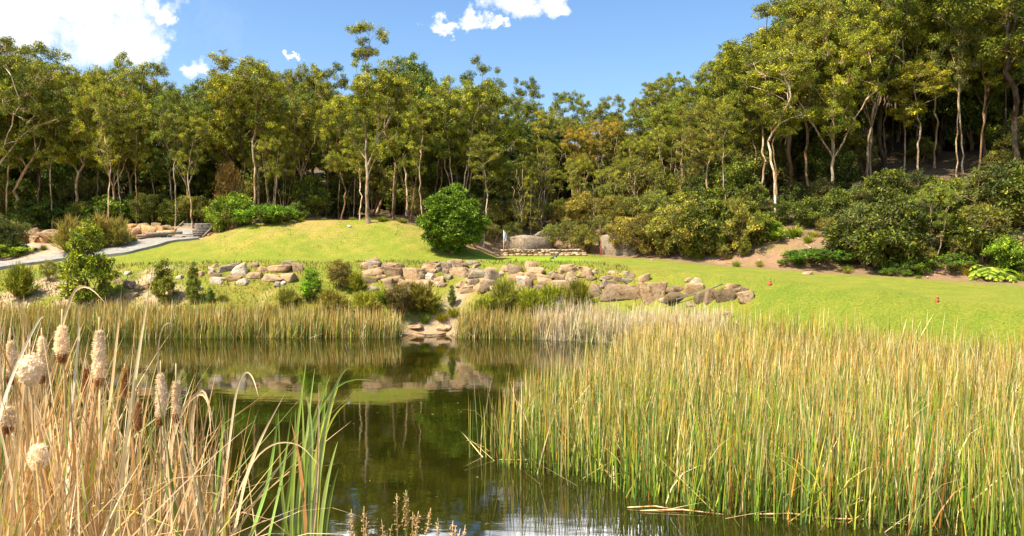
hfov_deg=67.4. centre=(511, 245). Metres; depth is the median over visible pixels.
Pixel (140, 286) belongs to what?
rock
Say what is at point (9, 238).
shrub
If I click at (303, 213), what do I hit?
shrub
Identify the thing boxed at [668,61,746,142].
gum tree
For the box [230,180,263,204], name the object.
shrub
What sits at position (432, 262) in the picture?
rock
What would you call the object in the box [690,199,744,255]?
shrub
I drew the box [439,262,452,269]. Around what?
rock
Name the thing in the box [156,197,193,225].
shrub
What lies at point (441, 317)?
tussock
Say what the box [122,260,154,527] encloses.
reed leaf
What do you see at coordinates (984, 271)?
fern
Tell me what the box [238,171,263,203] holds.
shrub
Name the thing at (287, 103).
gum tree
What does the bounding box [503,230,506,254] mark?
golf flag
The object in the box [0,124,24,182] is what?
gum tree
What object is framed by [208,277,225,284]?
rock
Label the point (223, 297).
tussock
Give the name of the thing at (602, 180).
shrub
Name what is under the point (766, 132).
gum tree
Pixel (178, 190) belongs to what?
shrub
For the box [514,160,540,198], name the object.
young gum tree
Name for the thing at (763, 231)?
shrub
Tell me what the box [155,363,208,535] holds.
cattail
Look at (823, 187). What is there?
shrub
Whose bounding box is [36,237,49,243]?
wall boulder
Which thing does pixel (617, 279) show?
rock
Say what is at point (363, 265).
rock
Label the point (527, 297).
shrub
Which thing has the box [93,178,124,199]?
shrub
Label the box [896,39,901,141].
gum tree
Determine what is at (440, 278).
rock
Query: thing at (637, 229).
shrub
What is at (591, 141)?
gum tree
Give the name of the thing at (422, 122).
gum tree
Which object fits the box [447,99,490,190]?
gum tree
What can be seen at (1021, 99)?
gum tree
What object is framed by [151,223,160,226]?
wall boulder
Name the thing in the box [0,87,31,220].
gum tree
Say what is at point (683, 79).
gum tree
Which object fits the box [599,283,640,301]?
rock
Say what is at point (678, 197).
shrub
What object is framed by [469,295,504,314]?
shrub
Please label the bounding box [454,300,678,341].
shore reeds
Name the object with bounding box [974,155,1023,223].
shrub
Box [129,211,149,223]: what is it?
shrub
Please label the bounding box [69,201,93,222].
shrub
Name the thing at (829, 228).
shrub
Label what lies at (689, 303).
rock
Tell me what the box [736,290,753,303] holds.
rock
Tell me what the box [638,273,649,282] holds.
rock
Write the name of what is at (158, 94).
gum tree
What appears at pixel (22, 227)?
shrub
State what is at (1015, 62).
gum tree
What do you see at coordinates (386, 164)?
gum tree
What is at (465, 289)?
rock
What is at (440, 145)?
gum tree
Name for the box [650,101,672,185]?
gum tree
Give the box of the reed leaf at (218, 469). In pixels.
[210,396,226,535]
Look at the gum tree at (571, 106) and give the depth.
65.39 m
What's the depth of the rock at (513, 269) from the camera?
33.20 m
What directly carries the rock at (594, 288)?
on the ground at (868, 294)
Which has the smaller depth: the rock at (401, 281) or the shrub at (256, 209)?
the rock at (401, 281)
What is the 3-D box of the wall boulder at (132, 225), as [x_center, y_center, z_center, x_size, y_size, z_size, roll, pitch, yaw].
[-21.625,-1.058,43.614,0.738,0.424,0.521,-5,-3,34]
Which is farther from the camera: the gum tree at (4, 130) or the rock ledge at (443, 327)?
the gum tree at (4, 130)
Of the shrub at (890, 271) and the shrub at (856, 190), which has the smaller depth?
the shrub at (890, 271)
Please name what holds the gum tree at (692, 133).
on the ground at (868, 294)
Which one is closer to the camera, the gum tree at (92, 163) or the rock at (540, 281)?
the rock at (540, 281)
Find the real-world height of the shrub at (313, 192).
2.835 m
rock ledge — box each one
[407,324,422,328]
[414,331,445,335]
[435,325,450,330]
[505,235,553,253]
[533,231,550,238]
[600,235,640,255]
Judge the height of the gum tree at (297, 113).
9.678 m
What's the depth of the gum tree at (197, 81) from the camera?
64.50 m
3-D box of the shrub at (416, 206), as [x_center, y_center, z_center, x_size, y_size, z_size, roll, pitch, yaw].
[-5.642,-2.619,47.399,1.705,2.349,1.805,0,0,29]
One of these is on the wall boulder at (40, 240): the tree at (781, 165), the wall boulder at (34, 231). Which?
the wall boulder at (34, 231)
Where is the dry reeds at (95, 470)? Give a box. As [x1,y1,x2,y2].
[0,300,371,535]
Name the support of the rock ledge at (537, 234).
on the ground at (868, 294)
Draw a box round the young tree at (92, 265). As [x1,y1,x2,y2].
[54,217,122,307]
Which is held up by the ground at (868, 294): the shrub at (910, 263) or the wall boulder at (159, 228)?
the shrub at (910, 263)
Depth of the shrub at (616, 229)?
41.80 m
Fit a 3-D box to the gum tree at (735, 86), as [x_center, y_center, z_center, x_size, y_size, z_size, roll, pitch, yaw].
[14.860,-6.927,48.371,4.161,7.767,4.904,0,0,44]
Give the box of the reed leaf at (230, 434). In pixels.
[217,371,258,535]
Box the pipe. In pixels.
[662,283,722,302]
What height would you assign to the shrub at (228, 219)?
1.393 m
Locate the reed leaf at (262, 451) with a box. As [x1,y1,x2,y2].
[220,442,316,535]
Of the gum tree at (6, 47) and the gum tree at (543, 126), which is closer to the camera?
the gum tree at (6, 47)
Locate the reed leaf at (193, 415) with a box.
[184,389,210,528]
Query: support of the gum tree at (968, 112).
on the ground at (868, 294)
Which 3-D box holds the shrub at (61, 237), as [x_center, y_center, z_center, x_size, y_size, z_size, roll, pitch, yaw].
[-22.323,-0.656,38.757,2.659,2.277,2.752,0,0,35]
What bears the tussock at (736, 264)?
on the ground at (868, 294)
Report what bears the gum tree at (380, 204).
on the ground at (868, 294)
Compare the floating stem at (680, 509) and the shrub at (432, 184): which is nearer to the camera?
the floating stem at (680, 509)
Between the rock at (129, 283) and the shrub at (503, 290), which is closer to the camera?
the shrub at (503, 290)
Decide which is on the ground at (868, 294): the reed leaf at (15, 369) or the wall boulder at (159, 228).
the reed leaf at (15, 369)
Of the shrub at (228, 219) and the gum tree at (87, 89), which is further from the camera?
the gum tree at (87, 89)
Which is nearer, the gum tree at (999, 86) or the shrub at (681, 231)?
the shrub at (681, 231)
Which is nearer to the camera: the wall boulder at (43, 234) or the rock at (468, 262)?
the rock at (468, 262)
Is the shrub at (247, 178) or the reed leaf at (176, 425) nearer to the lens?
the reed leaf at (176, 425)
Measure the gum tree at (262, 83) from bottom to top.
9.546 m
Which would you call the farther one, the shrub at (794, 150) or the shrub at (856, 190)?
the shrub at (794, 150)
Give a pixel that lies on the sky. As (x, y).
(596, 49)
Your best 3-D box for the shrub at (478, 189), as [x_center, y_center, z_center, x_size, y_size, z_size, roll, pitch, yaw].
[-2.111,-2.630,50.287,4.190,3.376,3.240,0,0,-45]
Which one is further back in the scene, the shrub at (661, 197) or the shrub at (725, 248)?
the shrub at (661, 197)
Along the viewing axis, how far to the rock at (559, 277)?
32.59 m
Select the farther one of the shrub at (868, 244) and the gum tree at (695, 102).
the gum tree at (695, 102)
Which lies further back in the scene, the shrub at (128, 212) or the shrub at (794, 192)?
the shrub at (128, 212)
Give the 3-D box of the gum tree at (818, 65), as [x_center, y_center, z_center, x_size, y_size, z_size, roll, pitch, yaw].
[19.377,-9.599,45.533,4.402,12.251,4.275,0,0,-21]
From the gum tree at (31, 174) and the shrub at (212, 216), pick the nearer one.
the shrub at (212, 216)
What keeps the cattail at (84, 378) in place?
on the ground at (868, 294)
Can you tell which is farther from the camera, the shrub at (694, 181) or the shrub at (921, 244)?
the shrub at (694, 181)
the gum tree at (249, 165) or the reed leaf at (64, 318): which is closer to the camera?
the reed leaf at (64, 318)
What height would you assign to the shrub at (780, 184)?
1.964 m
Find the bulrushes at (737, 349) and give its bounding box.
[567,301,1023,429]
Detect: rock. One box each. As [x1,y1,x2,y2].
[113,277,122,283]
[122,279,135,288]
[124,292,138,298]
[134,283,149,289]
[175,274,183,279]
[208,266,215,273]
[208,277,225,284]
[210,272,222,276]
[217,264,233,272]
[226,275,241,281]
[230,262,247,275]
[236,278,249,285]
[246,271,262,278]
[249,262,258,267]
[257,266,267,271]
[261,273,283,281]
[267,265,291,271]
[273,281,280,286]
[280,272,297,282]
[282,261,294,264]
[292,262,302,271]
[360,262,368,268]
[361,266,384,275]
[363,276,376,282]
[365,259,381,268]
[367,286,378,290]
[376,275,386,278]
[379,275,403,282]
[380,264,394,267]
[380,266,402,276]
[384,278,392,284]
[394,263,404,267]
[397,279,407,285]
[402,267,426,279]
[416,279,430,285]
[421,262,439,270]
[422,261,436,265]
[425,273,433,279]
[433,276,443,281]
[438,281,446,286]
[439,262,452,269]
[442,268,448,273]
[444,274,452,279]
[447,260,456,266]
[449,267,467,277]
[452,259,462,263]
[455,281,467,287]
[456,263,469,267]
[457,285,474,293]
[466,260,478,264]
[467,269,485,277]
[468,278,478,284]
[471,263,480,267]
[478,280,496,292]
[484,267,496,271]
[484,269,500,279]
[500,265,507,271]
[507,264,523,274]
[507,273,522,280]
[516,276,529,285]
[525,261,536,266]
[525,279,533,288]
[526,267,544,273]
[526,269,541,279]
[533,284,545,289]
[536,273,552,279]
[537,277,551,284]
[549,280,567,290]
[554,274,564,279]
[558,267,568,273]
[560,264,574,270]
[565,270,576,279]
[576,268,592,277]
[577,266,588,270]
[586,275,596,280]
[589,283,601,296]
[592,268,598,273]
[599,275,613,280]
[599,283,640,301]
[600,279,616,287]
[613,276,621,282]
[622,278,632,283]
[628,271,635,277]
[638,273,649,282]
[638,282,667,305]
[663,291,685,302]
[666,286,683,292]
[684,282,704,295]
[685,301,694,306]
[690,278,701,282]
[693,290,705,303]
[703,288,714,304]
[712,289,736,302]
[723,283,740,288]
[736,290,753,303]
[738,286,747,291]
[802,271,812,274]
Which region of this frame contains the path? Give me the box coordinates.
[0,229,198,269]
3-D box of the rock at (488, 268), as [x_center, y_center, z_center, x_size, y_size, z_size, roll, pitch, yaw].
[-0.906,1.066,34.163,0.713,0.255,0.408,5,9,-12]
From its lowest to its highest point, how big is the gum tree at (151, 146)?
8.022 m
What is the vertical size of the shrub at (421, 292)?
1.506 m
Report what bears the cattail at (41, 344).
on the ground at (868, 294)
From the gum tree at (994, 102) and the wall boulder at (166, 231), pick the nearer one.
the wall boulder at (166, 231)
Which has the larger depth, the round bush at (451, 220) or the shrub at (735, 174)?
the shrub at (735, 174)
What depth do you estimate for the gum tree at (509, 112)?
60.38 m
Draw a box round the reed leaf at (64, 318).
[45,286,100,519]
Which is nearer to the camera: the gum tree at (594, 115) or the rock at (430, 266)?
the rock at (430, 266)
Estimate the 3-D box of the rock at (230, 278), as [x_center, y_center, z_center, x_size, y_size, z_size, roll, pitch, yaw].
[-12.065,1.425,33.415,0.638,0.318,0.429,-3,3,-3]
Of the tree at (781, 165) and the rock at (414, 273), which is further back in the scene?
the tree at (781, 165)
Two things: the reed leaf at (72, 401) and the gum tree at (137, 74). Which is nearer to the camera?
the reed leaf at (72, 401)
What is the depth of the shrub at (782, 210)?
40.48 m
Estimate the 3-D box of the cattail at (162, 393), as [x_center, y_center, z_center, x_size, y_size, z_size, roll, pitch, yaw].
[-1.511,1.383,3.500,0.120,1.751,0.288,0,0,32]
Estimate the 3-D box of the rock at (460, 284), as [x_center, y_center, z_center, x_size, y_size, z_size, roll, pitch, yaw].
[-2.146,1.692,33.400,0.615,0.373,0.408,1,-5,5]
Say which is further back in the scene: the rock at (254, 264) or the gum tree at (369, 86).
the gum tree at (369, 86)
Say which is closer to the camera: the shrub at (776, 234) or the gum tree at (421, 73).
the shrub at (776, 234)
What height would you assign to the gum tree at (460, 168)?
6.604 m
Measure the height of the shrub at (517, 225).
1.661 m
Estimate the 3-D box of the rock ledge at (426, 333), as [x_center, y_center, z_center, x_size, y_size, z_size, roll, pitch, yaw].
[-3.372,3.601,31.220,1.458,0.296,1.213,1,2,29]
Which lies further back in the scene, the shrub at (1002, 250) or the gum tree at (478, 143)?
the gum tree at (478, 143)
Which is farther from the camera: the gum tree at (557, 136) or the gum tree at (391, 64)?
the gum tree at (557, 136)
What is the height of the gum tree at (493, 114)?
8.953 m
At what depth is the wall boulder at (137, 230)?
43.09 m
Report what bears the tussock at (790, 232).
on the ground at (868, 294)
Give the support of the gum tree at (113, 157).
on the ground at (868, 294)
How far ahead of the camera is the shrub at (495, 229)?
45.24 m
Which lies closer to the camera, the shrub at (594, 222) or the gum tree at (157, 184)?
the shrub at (594, 222)
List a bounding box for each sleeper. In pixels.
[136,235,171,238]
[137,234,167,236]
[145,231,182,234]
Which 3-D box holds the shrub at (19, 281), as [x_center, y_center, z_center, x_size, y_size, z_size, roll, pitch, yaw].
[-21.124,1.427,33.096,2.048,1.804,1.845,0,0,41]
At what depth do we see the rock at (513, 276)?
32.86 m
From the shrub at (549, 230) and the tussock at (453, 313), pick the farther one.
the shrub at (549, 230)
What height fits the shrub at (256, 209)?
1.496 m
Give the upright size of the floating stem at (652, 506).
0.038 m
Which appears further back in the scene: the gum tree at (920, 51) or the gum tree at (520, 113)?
the gum tree at (520, 113)
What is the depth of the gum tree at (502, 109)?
71.33 m
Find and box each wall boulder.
[24,228,41,236]
[28,236,40,241]
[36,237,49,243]
[37,232,57,238]
[38,229,55,235]
[126,228,139,236]
[127,224,137,227]
[132,226,141,233]
[141,224,155,233]
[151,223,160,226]
[155,225,164,231]
[157,230,175,236]
[161,225,173,229]
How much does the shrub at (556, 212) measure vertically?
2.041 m
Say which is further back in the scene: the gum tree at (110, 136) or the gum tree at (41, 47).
the gum tree at (41, 47)
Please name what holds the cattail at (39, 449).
on the ground at (868, 294)
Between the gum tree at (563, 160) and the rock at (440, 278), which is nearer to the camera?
the rock at (440, 278)
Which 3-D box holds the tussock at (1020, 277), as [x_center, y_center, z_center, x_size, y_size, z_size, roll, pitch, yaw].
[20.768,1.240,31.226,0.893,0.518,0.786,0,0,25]
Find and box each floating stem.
[627,505,681,510]
[640,509,722,514]
[749,513,825,517]
[830,518,920,527]
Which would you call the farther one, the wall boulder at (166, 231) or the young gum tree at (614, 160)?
the young gum tree at (614, 160)
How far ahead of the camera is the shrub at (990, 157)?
43.79 m
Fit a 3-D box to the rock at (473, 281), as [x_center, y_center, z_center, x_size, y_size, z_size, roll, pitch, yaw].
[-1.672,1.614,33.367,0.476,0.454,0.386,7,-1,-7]
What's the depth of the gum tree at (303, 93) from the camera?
59.48 m
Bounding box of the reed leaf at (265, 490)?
[250,412,278,535]
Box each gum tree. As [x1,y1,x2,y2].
[0,36,69,163]
[0,41,81,224]
[0,54,21,124]
[0,68,25,161]
[0,70,75,222]
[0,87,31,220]
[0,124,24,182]
[2,61,47,180]
[13,85,65,226]
[15,92,77,194]
[33,105,75,228]
[41,103,115,195]
[46,64,118,201]
[53,94,162,193]
[63,78,148,179]
[66,73,151,221]
[68,74,134,183]
[76,91,106,195]
[78,49,175,198]
[90,92,127,218]
[100,105,172,194]
[103,112,139,217]
[113,69,156,176]
[118,111,153,223]
[134,86,166,179]
[136,105,171,221]
[137,97,209,194]
[144,82,226,222]
[145,111,197,199]
[147,97,238,222]
[154,105,193,225]
[172,81,253,198]
[173,114,211,228]
[181,49,280,225]
[193,76,215,93]
[205,108,265,183]
[210,109,245,181]
[216,60,287,222]
[220,88,264,193]
[221,75,286,179]
[231,82,294,221]
[248,98,312,202]
[253,83,320,169]
[255,91,321,201]
[255,109,290,204]
[255,135,288,206]
[264,125,303,204]
[265,61,332,201]
[285,100,335,174]
[289,104,326,174]
[297,84,341,172]
[298,61,352,217]
[305,100,362,214]
[312,95,369,219]
[316,127,375,219]
[319,147,336,189]
[322,19,420,223]
[326,109,353,218]
[332,123,386,185]
[334,105,391,176]
[339,94,394,212]
[339,127,364,217]
[342,133,377,219]
[352,56,421,216]
[355,106,379,215]
[368,94,436,215]
[373,53,440,215]
[373,93,409,219]
[388,93,470,212]
[388,128,429,221]
[393,84,450,186]
[400,97,438,213]
[420,74,495,193]
[426,87,460,177]
[427,130,477,185]
[428,115,444,189]
[434,77,528,225]
[439,95,465,182]
[443,131,464,182]
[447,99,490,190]
[454,97,503,181]
[454,105,504,180]
[459,54,504,183]
[466,134,503,246]
[484,96,546,163]
[484,116,542,217]
[490,102,507,118]
[490,162,524,222]
[492,164,510,196]
[506,109,528,123]
[510,75,544,154]
[512,169,526,234]
[513,131,569,196]
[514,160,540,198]
[520,133,543,157]
[522,169,537,234]
[523,152,556,227]
[524,108,575,187]
[531,120,561,160]
[534,148,550,230]
[542,169,566,202]
[543,118,593,197]
[543,142,559,200]
[548,89,591,165]
[554,142,567,196]
[559,119,587,192]
[560,126,597,204]
[564,154,593,205]
[566,161,585,192]
[573,123,594,181]
[582,108,617,175]
[585,118,624,184]
[594,94,631,181]
[594,167,621,199]
[610,155,621,179]
[615,141,627,159]
[616,159,632,182]
[617,106,673,175]
[618,136,651,166]
[624,97,658,153]
[628,141,641,158]
[633,78,684,120]
[641,102,700,168]
[645,141,656,183]
[647,161,664,194]
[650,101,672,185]
[650,124,685,183]
[655,70,691,102]
[655,121,683,164]
[660,95,700,155]
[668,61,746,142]
[670,126,701,179]
[673,85,704,116]
[673,101,735,187]
[675,140,682,191]
[681,88,720,163]
[688,140,715,175]
[695,73,764,155]
[706,101,744,198]
[707,37,783,174]
[708,0,874,186]
[709,65,789,147]
[718,76,787,156]
[733,48,789,187]
[734,45,819,211]
[736,95,771,177]
[737,21,809,159]
[753,74,800,194]
[757,0,845,196]
[760,46,808,157]
[769,13,787,29]
[777,11,890,185]
[777,34,804,184]
[788,2,858,147]
[792,0,913,164]
[800,0,873,150]
[812,0,884,136]
[824,0,964,173]
[829,0,920,175]
[834,0,903,175]
[875,5,907,156]
[883,0,930,178]
[884,16,948,155]
[885,11,901,150]
[885,59,957,185]
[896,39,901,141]
[898,11,995,154]
[905,9,1023,151]
[907,0,958,167]
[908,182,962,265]
[913,0,1023,165]
[922,85,980,146]
[925,0,984,179]
[936,10,988,172]
[939,26,1015,149]
[940,6,1021,156]
[951,0,1013,169]
[983,0,1023,151]
[986,0,1023,87]
[992,18,1023,156]
[996,64,1023,110]
[1006,70,1023,119]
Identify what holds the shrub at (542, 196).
on the ground at (868, 294)
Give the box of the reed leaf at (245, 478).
[234,397,282,532]
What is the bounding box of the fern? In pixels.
[968,264,1019,282]
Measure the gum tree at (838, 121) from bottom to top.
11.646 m
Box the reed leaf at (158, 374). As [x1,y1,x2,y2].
[157,323,178,531]
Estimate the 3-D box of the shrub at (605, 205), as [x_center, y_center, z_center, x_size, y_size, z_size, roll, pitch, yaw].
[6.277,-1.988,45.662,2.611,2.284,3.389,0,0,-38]
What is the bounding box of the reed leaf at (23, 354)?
[12,313,23,532]
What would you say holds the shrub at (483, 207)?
on the ground at (868, 294)
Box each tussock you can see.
[39,243,49,250]
[216,292,229,301]
[257,303,278,312]
[369,285,393,302]
[377,215,385,221]
[417,313,430,323]
[431,311,449,321]
[442,304,460,317]
[692,252,703,259]
[731,260,742,266]
[783,224,806,237]
[802,234,814,243]
[809,232,820,237]
[839,264,853,270]
[842,267,851,273]
[959,266,973,275]
[984,262,998,267]
[1016,271,1023,280]
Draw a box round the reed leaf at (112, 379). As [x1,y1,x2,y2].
[95,288,121,521]
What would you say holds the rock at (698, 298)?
on the ground at (868, 294)
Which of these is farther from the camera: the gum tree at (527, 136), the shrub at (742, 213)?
the gum tree at (527, 136)
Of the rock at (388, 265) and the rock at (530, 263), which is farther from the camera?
the rock at (388, 265)
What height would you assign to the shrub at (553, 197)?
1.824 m
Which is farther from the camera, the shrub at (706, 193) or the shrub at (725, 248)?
the shrub at (706, 193)
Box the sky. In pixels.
[0,0,780,143]
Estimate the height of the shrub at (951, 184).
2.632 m
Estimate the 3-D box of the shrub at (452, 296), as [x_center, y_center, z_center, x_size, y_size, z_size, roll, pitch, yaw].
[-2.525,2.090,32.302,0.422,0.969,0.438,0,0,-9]
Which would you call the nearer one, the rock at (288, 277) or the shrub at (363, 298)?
the shrub at (363, 298)
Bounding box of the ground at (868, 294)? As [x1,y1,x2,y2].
[0,96,1023,373]
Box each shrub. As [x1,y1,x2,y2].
[0,174,18,214]
[0,178,45,215]
[0,212,27,250]
[0,216,33,252]
[0,240,32,257]
[0,260,44,298]
[4,200,46,226]
[29,199,65,228]
[31,175,90,221]
[33,193,52,200]
[36,259,59,280]
[45,213,92,252]
[56,176,105,208]
[61,199,97,223]
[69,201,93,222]
[71,194,127,221]
[78,180,116,203]
[79,211,117,248]
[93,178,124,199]
[106,213,134,245]
[109,192,145,222]
[127,192,168,224]
[128,187,170,222]
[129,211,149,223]
[147,257,180,301]
[154,174,203,193]
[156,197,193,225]
[158,177,205,222]
[158,190,168,197]
[166,194,211,222]
[183,263,200,300]
[202,194,233,231]
[204,185,229,221]
[205,288,213,301]
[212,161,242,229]
[218,191,253,226]
[220,207,236,229]
[229,198,289,223]
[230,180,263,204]
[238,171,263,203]
[250,201,299,222]
[257,178,296,219]
[262,171,295,204]
[271,287,301,305]
[288,201,309,220]
[289,173,333,217]
[290,172,326,207]
[298,266,323,299]
[313,288,352,310]
[323,175,363,216]
[324,258,352,287]
[344,269,366,290]
[345,288,380,312]
[349,163,395,215]
[349,181,375,214]
[368,165,390,206]
[376,167,425,214]
[383,282,419,313]
[398,280,443,311]
[399,187,418,214]
[407,185,433,215]
[417,170,450,209]
[424,294,442,313]
[447,284,456,305]
[456,176,478,190]
[465,181,498,216]
[466,192,486,203]
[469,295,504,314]
[477,197,494,230]
[481,199,514,233]
[483,275,521,310]
[486,223,502,246]
[493,190,541,223]
[500,195,540,230]
[500,222,523,241]
[510,285,548,312]
[529,188,551,215]
[532,198,552,226]
[535,281,569,310]
[539,185,557,201]
[539,223,562,248]
[545,200,580,230]
[549,198,572,220]
[555,218,581,250]
[559,275,592,309]
[562,191,600,223]
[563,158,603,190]
[565,223,600,251]
[574,182,596,196]
[577,195,609,226]
[579,186,594,204]
[587,215,612,244]
[592,183,633,204]
[592,193,640,224]
[595,175,610,186]
[603,216,647,249]
[611,184,641,198]
[611,193,660,223]
[612,159,627,184]
[617,156,666,197]
[622,211,666,255]
[636,182,667,197]
[640,189,677,215]
[644,204,690,256]
[648,197,717,255]
[656,149,681,169]
[657,176,685,195]
[659,166,686,185]
[668,189,688,204]
[671,197,743,257]
[673,155,705,193]
[676,241,695,257]
[680,174,705,195]
[682,185,723,208]
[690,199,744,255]
[699,154,747,190]
[703,167,719,193]
[712,159,766,193]
[712,182,741,207]
[715,197,764,250]
[715,243,730,258]
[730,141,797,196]
[737,182,772,214]
[737,230,751,256]
[743,209,779,245]
[765,198,794,224]
[766,166,793,186]
[767,221,786,240]
[771,180,812,208]
[775,143,803,166]
[775,256,809,264]
[781,245,834,261]
[786,245,865,263]
[787,196,834,228]
[796,144,828,182]
[804,177,840,206]
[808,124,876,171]
[813,149,862,188]
[815,217,833,234]
[820,186,864,218]
[820,213,886,263]
[823,221,844,243]
[833,200,910,266]
[842,181,876,218]
[848,135,880,174]
[848,190,941,268]
[850,239,876,267]
[855,167,930,206]
[862,104,898,140]
[878,265,913,276]
[884,255,932,274]
[885,120,915,137]
[885,192,950,259]
[885,233,925,259]
[889,165,938,200]
[902,135,941,162]
[914,249,979,271]
[915,175,962,224]
[915,244,937,266]
[934,206,1023,263]
[944,178,985,219]
[944,234,974,265]
[948,166,1023,223]
[952,200,1013,265]
[972,103,1023,149]
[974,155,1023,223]
[980,234,1023,273]
[981,149,1012,168]
[985,115,1023,163]
[988,161,1023,226]
[995,136,1023,160]
[997,252,1023,272]
[1000,93,1012,110]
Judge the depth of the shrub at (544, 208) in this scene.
48.96 m
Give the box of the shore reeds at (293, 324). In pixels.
[0,295,414,339]
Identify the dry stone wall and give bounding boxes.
[492,248,587,255]
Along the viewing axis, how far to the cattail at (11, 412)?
3.19 m
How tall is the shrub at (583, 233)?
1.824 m
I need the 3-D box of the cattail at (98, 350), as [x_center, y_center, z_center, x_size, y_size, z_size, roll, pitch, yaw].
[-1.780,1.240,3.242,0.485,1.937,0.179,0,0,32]
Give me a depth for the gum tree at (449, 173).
65.64 m
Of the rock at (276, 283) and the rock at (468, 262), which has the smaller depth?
the rock at (276, 283)
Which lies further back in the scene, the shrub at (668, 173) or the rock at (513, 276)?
the shrub at (668, 173)
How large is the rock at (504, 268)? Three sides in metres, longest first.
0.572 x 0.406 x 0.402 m
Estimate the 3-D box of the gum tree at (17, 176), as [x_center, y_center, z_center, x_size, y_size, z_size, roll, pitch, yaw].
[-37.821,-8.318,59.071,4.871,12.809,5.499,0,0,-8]
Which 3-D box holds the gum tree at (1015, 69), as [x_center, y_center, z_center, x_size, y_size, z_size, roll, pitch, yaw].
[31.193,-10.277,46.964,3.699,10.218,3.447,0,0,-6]
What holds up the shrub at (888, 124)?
on the ground at (868, 294)
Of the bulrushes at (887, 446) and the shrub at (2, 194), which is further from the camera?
the shrub at (2, 194)
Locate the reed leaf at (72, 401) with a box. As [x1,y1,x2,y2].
[64,301,79,526]
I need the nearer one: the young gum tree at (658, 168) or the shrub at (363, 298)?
the shrub at (363, 298)
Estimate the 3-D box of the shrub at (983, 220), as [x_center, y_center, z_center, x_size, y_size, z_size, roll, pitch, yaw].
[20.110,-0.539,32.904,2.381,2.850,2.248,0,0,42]
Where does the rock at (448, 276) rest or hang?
on the ground at (868, 294)
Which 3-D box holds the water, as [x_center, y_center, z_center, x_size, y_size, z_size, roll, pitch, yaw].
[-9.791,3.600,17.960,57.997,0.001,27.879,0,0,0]
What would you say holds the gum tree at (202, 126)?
on the ground at (868, 294)
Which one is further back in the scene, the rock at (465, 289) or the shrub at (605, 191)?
the shrub at (605, 191)
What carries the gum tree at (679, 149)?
on the ground at (868, 294)
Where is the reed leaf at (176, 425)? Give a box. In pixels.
[159,393,215,531]
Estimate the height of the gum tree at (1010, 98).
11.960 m
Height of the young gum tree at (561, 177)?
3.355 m
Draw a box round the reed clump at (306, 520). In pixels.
[278,359,375,535]
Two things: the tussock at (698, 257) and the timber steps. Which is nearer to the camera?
the tussock at (698, 257)
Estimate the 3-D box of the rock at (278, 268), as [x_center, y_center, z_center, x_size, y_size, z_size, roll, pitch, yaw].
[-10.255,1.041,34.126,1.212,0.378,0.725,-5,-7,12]
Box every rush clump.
[346,509,392,535]
[379,490,431,535]
[435,522,465,535]
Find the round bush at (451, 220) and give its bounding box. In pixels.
[413,182,491,254]
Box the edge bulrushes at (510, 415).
[468,334,642,467]
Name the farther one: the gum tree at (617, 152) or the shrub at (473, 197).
the gum tree at (617, 152)
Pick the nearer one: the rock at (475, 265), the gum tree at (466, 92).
the rock at (475, 265)
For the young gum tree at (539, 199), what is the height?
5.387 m
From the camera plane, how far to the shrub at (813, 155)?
45.93 m
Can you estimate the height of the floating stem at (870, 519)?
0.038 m
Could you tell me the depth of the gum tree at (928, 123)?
52.10 m
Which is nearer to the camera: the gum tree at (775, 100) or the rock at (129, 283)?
the rock at (129, 283)
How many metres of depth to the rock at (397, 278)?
33.25 m
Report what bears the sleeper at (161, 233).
on the sleeper at (142, 235)
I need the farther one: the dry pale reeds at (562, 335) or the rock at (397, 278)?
the rock at (397, 278)
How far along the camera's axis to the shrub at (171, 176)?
53.18 m
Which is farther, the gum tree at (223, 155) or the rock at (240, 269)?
the gum tree at (223, 155)
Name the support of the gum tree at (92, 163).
on the ground at (868, 294)
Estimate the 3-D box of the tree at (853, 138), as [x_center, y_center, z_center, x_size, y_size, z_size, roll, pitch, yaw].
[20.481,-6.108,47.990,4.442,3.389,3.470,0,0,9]
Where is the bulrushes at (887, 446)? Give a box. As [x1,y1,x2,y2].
[456,350,1023,535]
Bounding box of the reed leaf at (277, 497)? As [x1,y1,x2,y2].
[268,411,291,535]
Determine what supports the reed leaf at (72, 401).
on the ground at (868, 294)
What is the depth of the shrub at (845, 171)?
43.98 m
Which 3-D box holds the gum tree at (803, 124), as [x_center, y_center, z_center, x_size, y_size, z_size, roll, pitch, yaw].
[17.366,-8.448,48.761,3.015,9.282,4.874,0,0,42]
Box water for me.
[0,335,1019,535]
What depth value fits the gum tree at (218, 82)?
45.69 m
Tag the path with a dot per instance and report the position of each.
(139, 245)
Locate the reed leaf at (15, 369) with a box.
[0,316,43,419]
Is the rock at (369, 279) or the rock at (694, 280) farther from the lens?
the rock at (369, 279)
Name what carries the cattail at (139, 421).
on the ground at (868, 294)
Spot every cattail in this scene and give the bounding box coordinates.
[0,309,106,535]
[0,328,122,527]
[0,338,44,535]
[0,389,90,531]
[15,436,142,535]
[34,363,133,509]
[39,317,141,535]
[91,397,173,535]
[108,365,152,535]
[154,361,214,535]
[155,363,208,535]
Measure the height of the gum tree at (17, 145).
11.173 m
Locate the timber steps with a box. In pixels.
[167,221,213,237]
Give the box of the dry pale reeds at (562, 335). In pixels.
[526,294,744,344]
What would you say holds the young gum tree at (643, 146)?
on the ground at (868, 294)

